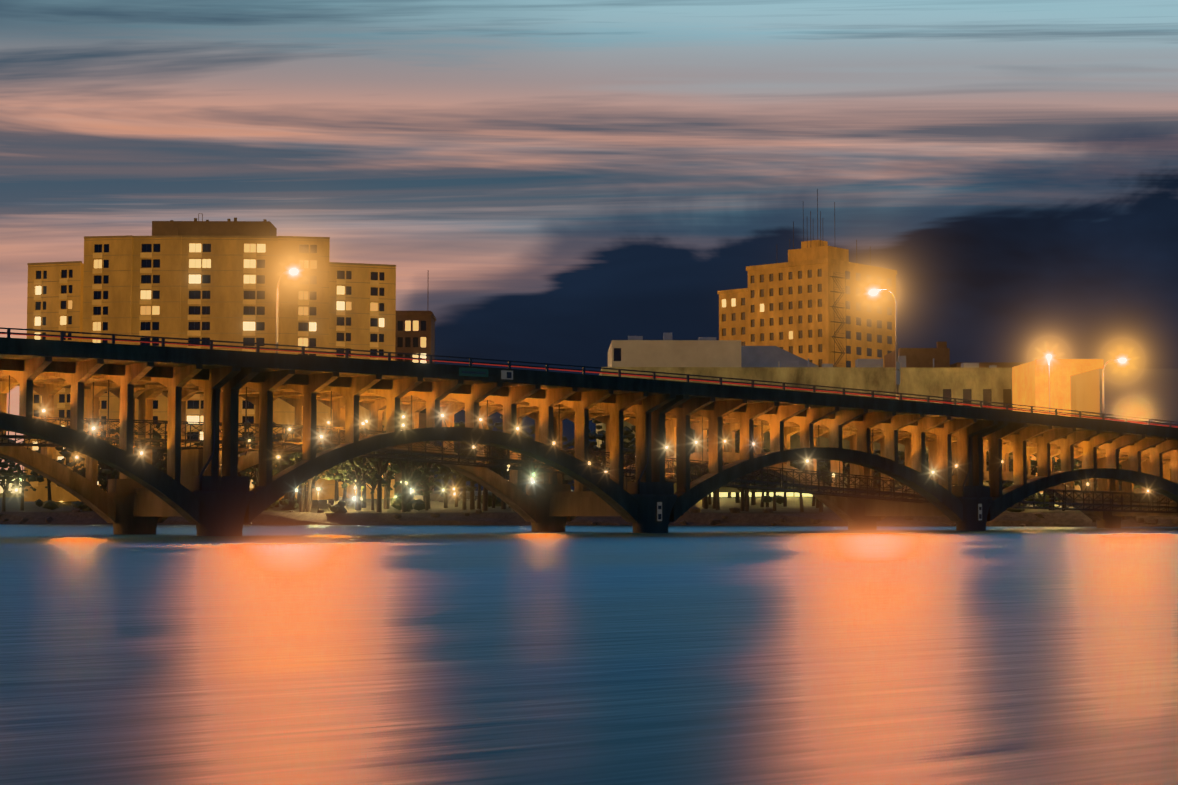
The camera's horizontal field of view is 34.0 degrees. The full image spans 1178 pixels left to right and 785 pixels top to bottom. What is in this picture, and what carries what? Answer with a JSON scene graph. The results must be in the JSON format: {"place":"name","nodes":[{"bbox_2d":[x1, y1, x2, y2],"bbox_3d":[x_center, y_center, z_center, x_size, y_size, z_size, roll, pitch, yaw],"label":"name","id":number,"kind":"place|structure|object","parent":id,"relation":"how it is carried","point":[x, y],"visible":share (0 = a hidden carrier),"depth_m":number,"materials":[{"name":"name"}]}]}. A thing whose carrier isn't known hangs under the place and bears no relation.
{"place":"outdoors","nodes":[
{"label":"outdoors","id":0,"kind":"place"},
{"bbox_2d":[0,453,1013,496],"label":"bank pavilion roofs","id":1,"kind":"structure","parent":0,"point":[19,494],"depth_m":416.57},
{"bbox_2d":[0,479,1041,496],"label":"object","id":2,"kind":"structure","parent":0,"point":[721,494],"depth_m":334.91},
{"bbox_2d":[0,524,1177,784],"bbox_3d":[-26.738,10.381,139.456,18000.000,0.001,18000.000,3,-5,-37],"label":"river water","id":3,"kind":"structure","parent":0,"point":[598,656],"depth_m":20.62,"materials":[{"name":"blue liquid"}]},
{"bbox_2d":[108,449,1177,535],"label":"bridge piers","id":4,"kind":"structure","parent":3,"relation":"in","point":[224,501],"depth_m":163.16,"materials":[{"name":"brown concrete"}]},
{"bbox_2d":[0,490,1177,526],"bbox_3d":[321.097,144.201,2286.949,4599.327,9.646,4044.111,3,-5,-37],"label":"bank ground","id":5,"kind":"structure","parent":0,"point":[451,514],"depth_m":286.20,"materials":[{"name":"green soil"}]},
{"bbox_2d":[24,237,395,501],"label":"tower walls","id":6,"kind":"structure","parent":5,"relation":"on","point":[221,255],"depth_m":350.48,"materials":[{"name":"beige concrete"}]},
{"bbox_2d":[33,244,383,487],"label":"windows","id":7,"kind":"structure","parent":6,"relation":"attached to","point":[196,263],"depth_m":350.82,"materials":[{"name":"black"}]},
{"bbox_2d":[24,235,395,492],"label":"ledges","id":8,"kind":"object","parent":6,"relation":"attached to","point":[198,301],"visible":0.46,"depth_m":350.52,"materials":[{"name":"concrete"}]},
{"bbox_2d":[152,221,276,235],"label":"rooftop penthouse","id":9,"kind":"object","parent":6,"relation":"on","point":[233,228],"visible":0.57,"depth_m":356.90,"materials":[{"name":"brown concrete"}]},
{"bbox_2d":[165,214,266,234],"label":"rooftop equipment","id":10,"kind":"object","parent":6,"relation":"on","point":[171,231],"visible":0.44,"depth_m":356.23,"materials":[{"name":"metal"}]},
{"bbox_2d":[15,474,534,501],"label":"distant lights","id":11,"kind":"object","parent":5,"relation":"on","point":[361,498],"visible":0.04,"depth_m":354.28},
{"bbox_2d":[318,485,401,509],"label":"lamp posts","id":12,"kind":"object","parent":5,"relation":"on","point":[355,497],"visible":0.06,"depth_m":303.34,"materials":[{"name":"metal"}]},
{"bbox_2d":[327,492,477,504],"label":"parked cars","id":13,"kind":"object","parent":5,"relation":"on","point":[436,497],"visible":0.44,"depth_m":329.76,"materials":[{"name":"grey paint"}]},
{"bbox_2d":[394,311,435,492],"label":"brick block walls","id":14,"kind":"structure","parent":5,"relation":"on","point":[429,317],"depth_m":420.52,"materials":[{"name":"brown brick"}]},
{"bbox_2d":[397,321,425,412],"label":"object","id":15,"kind":"object","parent":14,"relation":"in","point":[408,339],"visible":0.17,"depth_m":420.72,"materials":[{"name":"yellow glass"}]},
{"bbox_2d":[35,492,1058,512],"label":"trees","id":16,"kind":"object","parent":5,"relation":"on","point":[339,506],"visible":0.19,"depth_m":302.72,"materials":[{"name":"green plant"}]},
{"bbox_2d":[0,337,1177,523],"bbox_3d":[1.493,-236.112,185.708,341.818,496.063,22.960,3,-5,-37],"label":"bridge","id":17,"kind":"structure","parent":5,"relation":"on","point":[1145,456],"depth_m":160.39,"materials":[{"name":"brown concrete"}]},
{"bbox_2d":[275,269,296,352],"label":"street lamp pole","id":18,"kind":"object","parent":17,"relation":"on","point":[277,300],"visible":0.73,"depth_m":163.56,"materials":[{"name":"white metal"}]},
{"bbox_2d":[459,367,512,379],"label":"bridge signs","id":19,"kind":"object","parent":17,"relation":"attached to","point":[480,372],"visible":1,"depth_m":148.80,"materials":[{"name":"green metal"}]},
{"bbox_2d":[27,408,1149,496],"bbox_3d":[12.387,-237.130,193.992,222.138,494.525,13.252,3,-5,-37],"label":"bridge lights","id":20,"kind":"object","parent":17,"relation":"attached to","point":[472,445],"visible":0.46,"depth_m":157.44},
{"bbox_2d":[0,327,1177,512],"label":"bridge railing","id":21,"kind":"object","parent":17,"relation":"on","point":[392,451],"visible":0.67,"depth_m":160.50,"materials":[{"name":"black metal"}]},
{"bbox_2d":[0,333,1177,427],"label":"traffic light trails","id":22,"kind":"object","parent":17,"relation":"on","point":[656,377],"visible":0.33,"depth_m":166.45,"materials":[{"name":"red"}]},
{"bbox_2d":[657,502,981,520],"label":"pier signs","id":23,"kind":"object","parent":17,"relation":"attached to","point":[659,511],"visible":1,"depth_m":162.92,"materials":[{"name":"black metal"}]},
{"bbox_2d":[870,288,899,399],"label":"street lamp pole","id":24,"kind":"object","parent":17,"relation":"on","point":[897,367],"visible":0.83,"depth_m":177.46,"materials":[{"name":"white metal"}]},
{"bbox_2d":[1048,358,1049,410],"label":"street lamp pole","id":25,"kind":"object","parent":17,"relation":"on","point":[1049,385],"depth_m":281.59,"materials":[{"name":"metal"}]},
{"bbox_2d":[1102,359,1125,412],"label":"street lamp pole","id":26,"kind":"object","parent":17,"relation":"on","point":[1103,383],"visible":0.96,"depth_m":229.29,"materials":[{"name":"white metal"}]},
{"bbox_2d":[0,506,1177,526],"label":"shore rocks","id":27,"kind":"object","parent":5,"relation":"on","point":[1152,520],"visible":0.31,"depth_m":270.74,"materials":[{"name":"brown stone"}]},
{"bbox_2d":[596,367,1012,492],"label":"long block walls","id":28,"kind":"structure","parent":5,"relation":"on","point":[932,381],"depth_m":301.20,"materials":[{"name":"concrete"}]},
{"bbox_2d":[608,340,740,366],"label":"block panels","id":29,"kind":"object","parent":28,"relation":"on","point":[680,353],"visible":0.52,"depth_m":331.07,"materials":[{"name":"concrete"}]},
{"bbox_2d":[741,346,817,366],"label":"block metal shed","id":30,"kind":"structure","parent":28,"relation":"on","point":[761,356],"depth_m":332.37,"materials":[{"name":"grey metal"}]},
{"bbox_2d":[628,333,996,367],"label":"roof plant","id":31,"kind":"object","parent":28,"relation":"on","point":[860,362],"visible":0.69,"depth_m":307.58,"materials":[{"name":"metal"}]},
{"bbox_2d":[614,348,1011,409],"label":"windows","id":32,"kind":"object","parent":28,"relation":"on","point":[946,392],"visible":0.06,"depth_m":301.84,"materials":[{"name":"black glass"}]},
{"bbox_2d":[717,240,896,366],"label":"tower walls","id":33,"kind":"structure","parent":5,"relation":"on","point":[814,256],"depth_m":461.91,"materials":[{"name":"concrete"}]},
{"bbox_2d":[722,269,891,366],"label":"windows","id":34,"kind":"structure","parent":33,"relation":"on","point":[858,319],"depth_m":463.33,"materials":[{"name":"yellow"}]},
{"bbox_2d":[793,189,870,366],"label":"antennas","id":35,"kind":"object","parent":33,"relation":"on","point":[841,322],"visible":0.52,"depth_m":455.60,"materials":[{"name":"metal"}]},
{"bbox_2d":[884,342,1027,367],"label":"building","id":36,"kind":"structure","parent":5,"relation":"on","point":[924,357],"depth_m":422.60,"materials":[{"name":"concrete"}]},
{"bbox_2d":[1012,359,1103,492],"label":"building","id":37,"kind":"structure","parent":5,"relation":"on","point":[1030,383],"depth_m":286.64,"materials":[{"name":"concrete"}]},
{"bbox_2d":[1070,368,1177,496],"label":"building","id":38,"kind":"structure","parent":5,"relation":"on","point":[1150,393],"depth_m":271.83,"materials":[{"name":"grey concrete"}]},
{"bbox_2d":[0,0,1177,490],"label":"sky","id":39,"kind":"structure","parent":0,"point":[550,181],"materials":[{"name":"blue"}]}
]}

